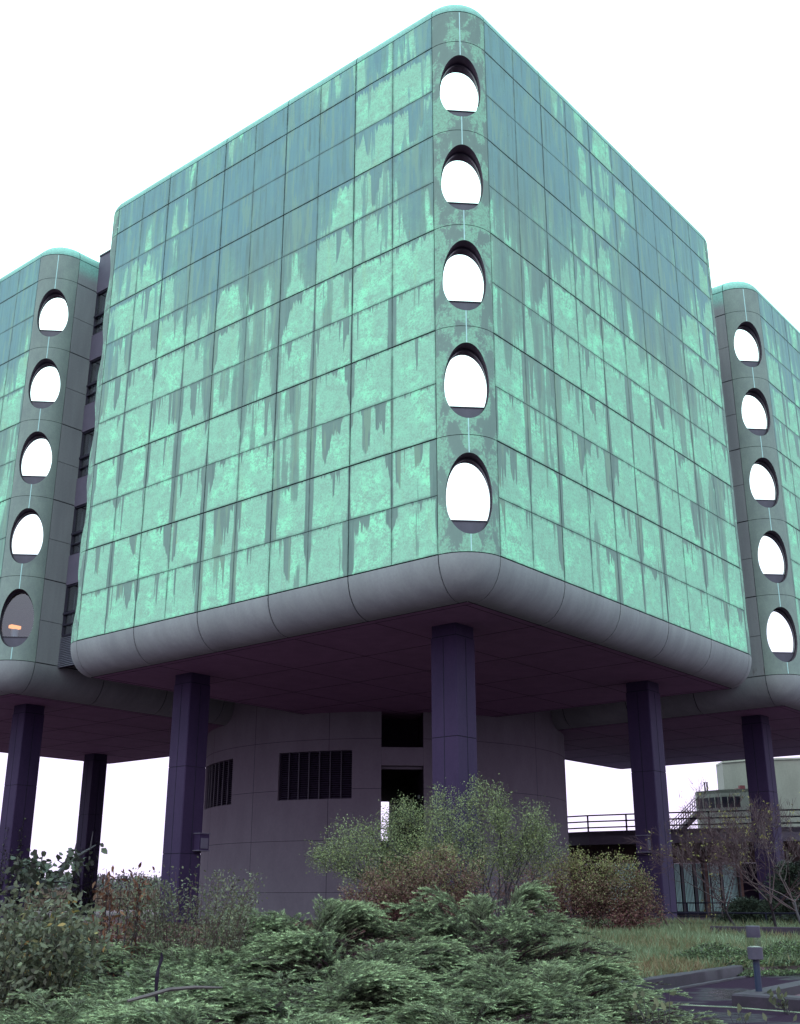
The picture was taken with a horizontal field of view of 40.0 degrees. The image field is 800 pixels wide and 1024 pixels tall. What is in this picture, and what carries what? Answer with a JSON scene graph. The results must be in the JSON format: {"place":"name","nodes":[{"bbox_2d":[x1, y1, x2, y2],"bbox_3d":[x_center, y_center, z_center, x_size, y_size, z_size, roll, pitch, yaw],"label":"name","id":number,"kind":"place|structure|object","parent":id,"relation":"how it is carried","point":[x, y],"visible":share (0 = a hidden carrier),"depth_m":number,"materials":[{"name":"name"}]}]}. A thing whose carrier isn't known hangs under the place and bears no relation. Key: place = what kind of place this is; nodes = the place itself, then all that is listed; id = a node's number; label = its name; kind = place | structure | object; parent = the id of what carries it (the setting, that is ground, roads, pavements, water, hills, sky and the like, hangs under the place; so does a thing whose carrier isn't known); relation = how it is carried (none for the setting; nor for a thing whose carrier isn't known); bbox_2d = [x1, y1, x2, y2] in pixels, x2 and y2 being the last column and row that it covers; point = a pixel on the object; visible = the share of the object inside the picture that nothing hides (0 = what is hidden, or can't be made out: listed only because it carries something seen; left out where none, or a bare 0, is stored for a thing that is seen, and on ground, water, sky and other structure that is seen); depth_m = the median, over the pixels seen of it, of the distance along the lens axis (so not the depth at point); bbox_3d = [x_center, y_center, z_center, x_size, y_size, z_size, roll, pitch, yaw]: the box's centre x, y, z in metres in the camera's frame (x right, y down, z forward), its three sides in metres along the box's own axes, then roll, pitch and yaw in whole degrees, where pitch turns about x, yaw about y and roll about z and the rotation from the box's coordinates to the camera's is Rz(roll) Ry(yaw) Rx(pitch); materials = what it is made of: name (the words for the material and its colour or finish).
{"place":"outdoors","nodes":[
{"label":"outdoors","id":0,"kind":"place"},
{"bbox_2d":[4,833,107,898],"bbox_3d":[-3.756,3.828,11.947,0.996,0.726,1.027,8,-21,-21],"label":"leaning branch","id":1,"kind":"object","parent":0,"point":[31,870],"visible":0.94,"depth_m":11.79,"materials":[{"name":"green plant"}]},
{"bbox_2d":[0,910,799,997],"bbox_3d":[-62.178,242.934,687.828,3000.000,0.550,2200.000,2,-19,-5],"label":"ground","id":2,"kind":"structure","parent":0,"point":[96,914],"depth_m":55.57,"materials":[{"name":"soil"}]},
{"bbox_2d":[0,871,129,1015],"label":"broad leaved shrub","id":3,"kind":"object","parent":2,"relation":"on","point":[32,957],"visible":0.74,"depth_m":8.27,"materials":[{"name":"green plant"}]},
{"bbox_2d":[6,941,130,982],"bbox_3d":[-4.176,4.865,11.572,2.798,0.803,3.012,1,-19,-2],"label":"spreading juniper","id":4,"kind":"object","parent":2,"relation":"on","point":[110,963],"visible":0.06,"depth_m":11.76,"materials":[{"name":"green plant"}]},
{"bbox_2d":[24,887,159,910],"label":"brush","id":5,"kind":"object","parent":2,"relation":"on","point":[60,893],"visible":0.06,"depth_m":98.79,"materials":[{"name":"green plant"}]},
{"bbox_2d":[27,870,160,892],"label":"distant wood","id":6,"kind":"object","parent":2,"relation":"on","point":[70,876],"visible":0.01,"depth_m":216.50,"materials":[{"name":"plant"}]},
{"bbox_2d":[31,898,198,918],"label":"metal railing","id":7,"kind":"object","parent":2,"relation":"on","point":[87,902],"visible":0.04,"depth_m":58.48,"materials":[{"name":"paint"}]},
{"bbox_2d":[0,247,234,920],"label":"concrete tower","id":8,"kind":"structure","parent":2,"relation":"on","point":[49,708],"depth_m":54.96,"materials":[{"name":"concrete"}]},
{"bbox_2d":[0,818,25,920],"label":"climbing ivy","id":9,"kind":"object","parent":8,"relation":"attached to","point":[9,884],"visible":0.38,"depth_m":50.84,"materials":[{"name":"green plant"}]},
{"bbox_2d":[9,624,20,636],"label":"lit lamp","id":10,"kind":"object","parent":8,"relation":"in","point":[14,630],"visible":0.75,"depth_m":52.33,"materials":[{"name":"ceramic"}]},
{"bbox_2d":[0,591,33,646],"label":"window","id":11,"kind":"structure","parent":8,"relation":"in","point":[9,641],"depth_m":51.00,"materials":[{"name":"glass"}]},
{"bbox_2d":[11,511,42,563],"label":"window","id":12,"kind":"structure","parent":8,"relation":"in","point":[27,534],"depth_m":52.70,"materials":[{"name":"white glass"}]},
{"bbox_2d":[20,435,51,483],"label":"window","id":13,"kind":"structure","parent":8,"relation":"in","point":[36,458],"depth_m":54.03,"materials":[{"name":"white glass"}]},
{"bbox_2d":[29,362,59,408],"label":"window","id":14,"kind":"structure","parent":8,"relation":"in","point":[44,389],"depth_m":55.36,"materials":[{"name":"glass"}]},
{"bbox_2d":[38,293,67,336],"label":"window","id":15,"kind":"structure","parent":8,"relation":"in","point":[53,313],"depth_m":56.69,"materials":[{"name":"glass"}]},
{"bbox_2d":[66,843,96,914],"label":"climbing ivy","id":16,"kind":"object","parent":8,"relation":"attached to","point":[85,890],"visible":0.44,"depth_m":69.14,"materials":[{"name":"green plant"}]},
{"bbox_2d":[86,862,154,983],"bbox_3d":[-3.148,4.678,12.132,0.711,1.572,0.556,2,-19,-5],"label":"dead leaved shrub","id":17,"kind":"object","parent":2,"relation":"on","point":[108,896],"visible":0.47,"depth_m":12.25,"materials":[{"name":"brown plant"}]},
{"bbox_2d":[0,987,282,1023],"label":"spreading juniper","id":18,"kind":"object","parent":2,"relation":"on","point":[59,1013],"visible":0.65,"depth_m":7.02,"materials":[{"name":"green plant"}]},
{"bbox_2d":[154,952,162,1002],"bbox_3d":[-1.605,3.123,7.301,0.045,0.370,0.074,2,-19,-5],"label":"dead stump","id":19,"kind":"object","parent":18,"relation":"on","point":[157,975],"visible":0.83,"depth_m":7.28,"materials":[{"name":"wood"}]},
{"bbox_2d":[127,986,221,1002],"bbox_3d":[-1.469,3.140,7.177,0.670,0.078,0.048,14,-24,-35],"label":"fallen stick","id":20,"kind":"object","parent":18,"relation":"on","point":[155,993],"visible":1,"depth_m":7.16,"materials":[{"name":"brown wood"}]},
{"bbox_2d":[0,965,326,1023],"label":"spreading juniper","id":21,"kind":"object","parent":2,"relation":"on","point":[140,984],"visible":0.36,"depth_m":7.96,"materials":[{"name":"green plant"}]},
{"bbox_2d":[88,941,238,978],"bbox_3d":[-3.439,5.891,14.251,3.475,0.640,3.663,-1,-19,2],"label":"spreading juniper","id":22,"kind":"object","parent":2,"relation":"on","point":[120,945],"visible":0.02,"depth_m":13.97,"materials":[{"name":"green plant"}]},
{"bbox_2d":[104,856,267,971],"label":"leggy weeds","id":23,"kind":"object","parent":2,"relation":"on","point":[226,940],"visible":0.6,"depth_m":12.57,"materials":[{"name":"green plant"}]},
{"bbox_2d":[83,940,331,997],"bbox_3d":[-1.744,4.872,11.384,3.317,0.805,3.497,-4,-20,11],"label":"spreading juniper","id":24,"kind":"object","parent":2,"relation":"on","point":[172,962],"visible":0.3,"depth_m":10.92,"materials":[{"name":"green plant"}]},
{"bbox_2d":[74,998,399,1023],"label":"spreading juniper","id":25,"kind":"object","parent":2,"relation":"on","point":[130,1014],"visible":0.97,"depth_m":6.31,"materials":[{"name":"green plant"}]},
{"bbox_2d":[0,921,613,1023],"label":"leaf litter","id":26,"kind":"object","parent":2,"relation":"on","point":[181,926],"visible":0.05,"depth_m":32.10,"materials":[{"name":"plant"}]},
{"bbox_2d":[201,894,433,966],"bbox_3d":[-1.052,5.748,14.653,3.078,1.285,3.313,-3,-20,7],"label":"spreading juniper","id":27,"kind":"object","parent":2,"relation":"on","point":[350,916],"visible":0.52,"depth_m":14.69,"materials":[{"name":"green plant"}]},
{"bbox_2d":[143,954,513,1023],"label":"spreading juniper","id":28,"kind":"object","parent":2,"relation":"on","point":[371,978],"visible":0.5,"depth_m":8.38,"materials":[{"name":"green plant"}]},
{"bbox_2d":[188,925,485,1000],"bbox_3d":[-0.685,4.699,11.178,3.078,0.985,3.313,-6,-20,17],"label":"spreading juniper","id":29,"kind":"object","parent":2,"relation":"on","point":[307,952],"visible":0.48,"depth_m":10.78,"materials":[{"name":"green plant"}]},
{"bbox_2d":[270,1011,469,1023],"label":"spreading juniper","id":30,"kind":"object","parent":2,"relation":"on","point":[293,1021],"visible":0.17,"depth_m":6.49,"materials":[{"name":"green plant"}]},
{"bbox_2d":[198,703,571,920],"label":"wall","id":31,"kind":"structure","parent":2,"relation":"on","point":[282,789],"depth_m":56.15,"materials":[{"name":"concrete"}]},
{"bbox_2d":[57,249,110,668],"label":"glazed link","id":32,"kind":"object","parent":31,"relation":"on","point":[80,502],"visible":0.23,"depth_m":54.93,"materials":[{"name":"glass"}]},
{"bbox_2d":[61,582,77,636],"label":"window","id":33,"kind":"structure","parent":32,"relation":"in","point":[68,587],"depth_m":52.48,"materials":[{"name":"black metal"}]},
{"bbox_2d":[70,503,86,554],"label":"window","id":34,"kind":"structure","parent":32,"relation":"in","point":[74,532],"depth_m":53.84,"materials":[{"name":"black metal"}]},
{"bbox_2d":[78,428,94,477],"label":"window","id":35,"kind":"structure","parent":32,"relation":"in","point":[84,434],"depth_m":55.16,"materials":[{"name":"black metal"}]},
{"bbox_2d":[85,356,101,404],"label":"window","id":36,"kind":"structure","parent":32,"relation":"in","point":[89,384],"depth_m":56.47,"materials":[{"name":"black metal"}]},
{"bbox_2d":[93,288,107,334],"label":"window","id":37,"kind":"structure","parent":32,"relation":"in","point":[97,315],"depth_m":57.81,"materials":[{"name":"black metal"}]},
{"bbox_2d":[409,795,419,890],"bbox_3d":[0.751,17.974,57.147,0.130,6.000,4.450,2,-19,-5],"label":"lamp post","id":38,"kind":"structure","parent":31,"relation":"in","point":[418,796],"depth_m":58.02,"materials":[{"name":"metal"}]},
{"bbox_2d":[329,954,474,974],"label":"spreading juniper","id":39,"kind":"object","parent":2,"relation":"on","point":[351,956],"visible":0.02,"depth_m":14.32,"materials":[{"name":"green plant"}]},
{"bbox_2d":[70,4,751,924],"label":"concrete tower","id":40,"kind":"structure","parent":2,"relation":"on","point":[410,398],"depth_m":42.82,"materials":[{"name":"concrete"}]},
{"bbox_2d":[192,833,210,851],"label":"wall lamp","id":41,"kind":"object","parent":40,"relation":"attached to","point":[201,841],"visible":1,"depth_m":44.08,"materials":[{"name":"grey metal"}]},
{"bbox_2d":[440,63,479,116],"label":"window","id":42,"kind":"structure","parent":40,"relation":"in","point":[459,89],"depth_m":41.01,"materials":[{"name":"white glass"}]},
{"bbox_2d":[441,152,481,209],"bbox_3d":[2.205,-11.803,39.605,1.546,2.808,0.100,2,-19,-5],"label":"window","id":43,"kind":"structure","parent":40,"relation":"in","point":[461,181],"depth_m":39.67,"materials":[{"name":"white glass"}]},
{"bbox_2d":[442,247,484,309],"bbox_3d":[2.205,-8.029,38.279,1.546,2.808,0.100,2,-19,-5],"label":"window","id":44,"kind":"structure","parent":40,"relation":"in","point":[463,279],"depth_m":38.34,"materials":[{"name":"white glass"}]},
{"bbox_2d":[444,348,487,417],"bbox_3d":[2.205,-4.256,36.953,1.546,2.808,0.100,2,-19,-5],"label":"window","id":45,"kind":"structure","parent":40,"relation":"in","point":[465,377],"depth_m":37.00,"materials":[{"name":"glass"}]},
{"bbox_2d":[445,457,491,533],"bbox_3d":[2.205,-0.482,35.627,1.546,2.808,0.100,2,-19,-5],"label":"window","id":46,"kind":"structure","parent":40,"relation":"in","point":[468,491],"depth_m":35.67,"materials":[{"name":"white glass"}]},
{"bbox_2d":[635,835,651,852],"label":"wall lamp","id":47,"kind":"object","parent":40,"relation":"attached to","point":[642,838],"visible":0.86,"depth_m":45.53,"materials":[{"name":"grey metal"}]},
{"bbox_2d":[337,838,496,949],"bbox_3d":[0.249,7.588,21.575,3.321,2.302,1.791,2,-19,-5],"label":"red shrub","id":48,"kind":"object","parent":2,"relation":"on","point":[390,892],"visible":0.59,"depth_m":21.55,"materials":[{"name":"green plant"}]},
{"bbox_2d":[299,771,571,939],"bbox_3d":[0.816,8.083,25.767,6.435,4.125,2.310,-1,-19,4],"label":"leafy shrub","id":49,"kind":"object","parent":2,"relation":"on","point":[343,862],"visible":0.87,"depth_m":25.78,"materials":[{"name":"green plant"}]},
{"bbox_2d":[274,978,661,1023],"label":"spreading juniper","id":50,"kind":"object","parent":2,"relation":"on","point":[507,992],"visible":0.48,"depth_m":8.41,"materials":[{"name":"green plant"}]},
{"bbox_2d":[365,997,626,1023],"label":"spreading juniper","id":51,"kind":"object","parent":2,"relation":"on","point":[422,1012],"visible":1,"depth_m":6.46,"materials":[{"name":"green plant"}]},
{"bbox_2d":[377,877,634,976],"bbox_3d":[1.275,5.861,15.193,3.470,1.581,3.652,-12,-23,30],"label":"spreading juniper","id":52,"kind":"object","parent":2,"relation":"on","point":[510,928],"visible":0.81,"depth_m":15.15,"materials":[{"name":"green plant"}]},
{"bbox_2d":[487,863,556,918],"bbox_3d":[3.115,9.927,28.235,1.805,2.303,1.615,-10,-22,26],"label":"thin shrub","id":53,"kind":"object","parent":2,"relation":"on","point":[522,881],"visible":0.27,"depth_m":28.40,"materials":[{"name":"green plant"}]},
{"bbox_2d":[413,949,642,1014],"bbox_3d":[0.967,4.994,11.546,3.313,0.724,3.149,-9,-21,23],"label":"spreading juniper","id":54,"kind":"object","parent":2,"relation":"on","point":[515,971],"visible":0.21,"depth_m":11.98,"materials":[{"name":"green plant"}]},
{"bbox_2d":[417,954,727,1023],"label":"spreading juniper","id":55,"kind":"object","parent":2,"relation":"on","point":[614,997],"visible":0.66,"depth_m":9.20,"materials":[{"name":"green plant"}]},
{"bbox_2d":[518,952,670,984],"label":"spreading juniper","id":56,"kind":"object","parent":2,"relation":"on","point":[585,961],"visible":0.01,"depth_m":15.75,"materials":[{"name":"green plant"}]},
{"bbox_2d":[526,844,684,930],"bbox_3d":[6.490,12.069,34.912,5.543,2.980,2.482,2,-19,-5],"label":"red shrub","id":57,"kind":"object","parent":2,"relation":"on","point":[627,905],"visible":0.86,"depth_m":34.64,"materials":[{"name":"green plant"}]},
{"bbox_2d":[554,977,692,1023],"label":"spreading juniper","id":58,"kind":"object","parent":2,"relation":"on","point":[658,991],"visible":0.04,"depth_m":12.11,"materials":[{"name":"green plant"}]},
{"bbox_2d":[473,914,799,979],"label":"grass","id":59,"kind":"structure","parent":2,"relation":"on","point":[654,947],"depth_m":26.90,"materials":[{"name":"green plant"}]},
{"bbox_2d":[632,990,676,1023],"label":"leafy sprig","id":60,"kind":"object","parent":2,"relation":"on","point":[656,1002],"visible":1,"depth_m":7.69,"materials":[{"name":"green plant"}]},
{"bbox_2d":[528,912,799,924],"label":"metal railing","id":61,"kind":"object","parent":2,"relation":"on","point":[765,913],"visible":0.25,"depth_m":38.66,"materials":[{"name":"metal"}]},
{"bbox_2d":[603,965,742,990],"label":"kerb","id":62,"kind":"structure","parent":2,"relation":"on","point":[694,977],"depth_m":19.08,"materials":[{"name":"concrete"}]},
{"bbox_2d":[551,281,799,916],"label":"concrete tower","id":63,"kind":"structure","parent":2,"relation":"on","point":[752,720],"depth_m":57.95,"materials":[{"name":"concrete"}]},
{"bbox_2d":[734,325,760,366],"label":"window","id":64,"kind":"structure","parent":63,"relation":"in","point":[746,344],"depth_m":59.90,"materials":[{"name":"white glass"}]},
{"bbox_2d":[742,391,768,435],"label":"window","id":65,"kind":"structure","parent":63,"relation":"in","point":[754,410],"depth_m":58.57,"materials":[{"name":"white glass"}]},
{"bbox_2d":[750,460,776,507],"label":"window","id":66,"kind":"structure","parent":63,"relation":"in","point":[763,485],"depth_m":57.23,"materials":[{"name":"white glass"}]},
{"bbox_2d":[758,533,785,582],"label":"window","id":67,"kind":"structure","parent":63,"relation":"in","point":[771,556],"depth_m":55.90,"materials":[{"name":"white glass"}]},
{"bbox_2d":[767,609,795,661],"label":"window","id":68,"kind":"structure","parent":63,"relation":"in","point":[780,631],"depth_m":54.57,"materials":[{"name":"white glass"}]},
{"bbox_2d":[568,757,799,914],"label":"terrace building","id":69,"kind":"structure","parent":2,"relation":"on","point":[731,776],"depth_m":70.34,"materials":[{"name":"concrete"}]},
{"bbox_2d":[673,863,685,914],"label":"window frame","id":70,"kind":"structure","parent":69,"relation":"in","point":[673,863],"depth_m":69.02,"materials":[{"name":"black metal"}]},
{"bbox_2d":[568,809,799,831],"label":"metal railing","id":71,"kind":"object","parent":69,"relation":"on","point":[588,821],"visible":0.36,"depth_m":69.05,"materials":[{"name":"metal"}]},
{"bbox_2d":[671,799,700,828],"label":"outdoor stair","id":72,"kind":"object","parent":69,"relation":"on","point":[685,822],"visible":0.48,"depth_m":75.87,"materials":[{"name":"paint"}]},
{"bbox_2d":[682,863,698,914],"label":"window frame","id":73,"kind":"structure","parent":69,"relation":"in","point":[682,863],"depth_m":68.95,"materials":[{"name":"black metal"}]},
{"bbox_2d":[694,863,708,914],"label":"window frame","id":74,"kind":"structure","parent":69,"relation":"in","point":[694,863],"depth_m":69.02,"materials":[{"name":"black metal"}]},
{"bbox_2d":[708,863,723,914],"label":"window frame","id":75,"kind":"structure","parent":69,"relation":"in","point":[708,863],"depth_m":69.13,"materials":[{"name":"black metal"}]},
{"bbox_2d":[721,864,741,897],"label":"window frame","id":76,"kind":"structure","parent":69,"relation":"in","point":[721,864],"depth_m":69.14,"materials":[{"name":"black metal"}]},
{"bbox_2d":[627,774,789,925],"bbox_3d":[9.934,10.983,35.713,4.475,5.277,4.839,6,-20,-18],"label":"bare tree","id":77,"kind":"object","parent":2,"relation":"on","point":[696,860],"visible":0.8,"depth_m":35.53,"materials":[{"name":"brown plant"}]},
{"bbox_2d":[661,792,799,922],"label":"bare tree","id":78,"kind":"object","parent":2,"relation":"on","point":[737,863],"visible":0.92,"depth_m":33.33,"materials":[{"name":"brown plant"}]},
{"bbox_2d":[667,939,799,976],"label":"ground cover","id":79,"kind":"object","parent":2,"relation":"on","point":[716,951],"visible":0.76,"depth_m":22.00,"materials":[{"name":"green plant"}]},
{"bbox_2d":[676,902,790,917],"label":"metal railing","id":80,"kind":"object","parent":2,"relation":"on","point":[687,916],"visible":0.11,"depth_m":50.67,"materials":[{"name":"metal"}]},
{"bbox_2d":[677,792,799,926],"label":"bare tree","id":81,"kind":"object","parent":2,"relation":"on","point":[761,835],"visible":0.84,"depth_m":33.85,"materials":[{"name":"brown plant"}]},
{"bbox_2d":[710,896,791,924],"bbox_3d":[12.476,14.377,39.351,3.136,1.279,3.125,2,-19,-5],"label":"bush","id":82,"kind":"object","parent":2,"relation":"on","point":[746,904],"visible":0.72,"depth_m":39.06,"materials":[{"name":"green plant"}]},
{"bbox_2d":[710,926,799,936],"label":"wall","id":83,"kind":"structure","parent":2,"relation":"on","point":[784,929],"depth_m":31.62,"materials":[{"name":"concrete"}]},
{"bbox_2d":[727,1003,796,1023],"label":"leafy sprig","id":84,"kind":"object","parent":2,"relation":"on","point":[747,1015],"visible":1,"depth_m":7.47,"materials":[{"name":"green plant"}]},
{"bbox_2d":[754,858,799,922],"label":"dark conifer","id":85,"kind":"object","parent":2,"relation":"on","point":[792,875],"visible":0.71,"depth_m":39.52,"materials":[{"name":"green plant"}]},
{"bbox_2d":[0,0,799,878],"label":"sky","id":86,"kind":"structure","parent":0,"point":[101,101],"materials":[{"name":"white"}]},
{"bbox_2d":[636,974,799,1023],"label":"path","id":87,"kind":"structure","parent":0,"point":[718,994],"depth_m":16.16,"materials":[{"name":"concrete"}]},
{"bbox_2d":[628,975,748,996],"bbox_3d":[3.929,7.547,17.269,0.122,0.039,9.603,-13,-23,33],"label":"gutter lip","id":88,"kind":"object","parent":87,"relation":"on","point":[710,982],"visible":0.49,"depth_m":19.13,"materials":[{"name":"grey concrete"}]},
{"bbox_2d":[675,1004,799,1012],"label":"drain strip","id":89,"kind":"object","parent":87,"relation":"on","point":[742,1008],"visible":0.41,"depth_m":14.95,"materials":[{"name":"grey metal"}]},
{"bbox_2d":[731,980,799,1011],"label":"planter kerb","id":90,"kind":"structure","parent":87,"relation":"on","point":[752,999],"depth_m":15.09,"materials":[{"name":"concrete"}]},
{"bbox_2d":[745,926,763,991],"bbox_3d":[5.103,6.405,15.774,0.214,0.885,0.214,2,-19,-5],"label":"bollard lamp","id":91,"kind":"object","parent":90,"relation":"on","point":[755,954],"visible":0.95,"depth_m":15.72,"materials":[{"name":"metal"}]},
{"bbox_2d":[767,986,793,1014],"bbox_3d":[4.935,6.344,14.295,0.354,0.344,0.205,2,-19,-5],"label":"leafy sprig","id":92,"kind":"object","parent":87,"relation":"on","point":[782,998],"visible":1,"depth_m":14.29,"materials":[{"name":"green plant"}]}
]}

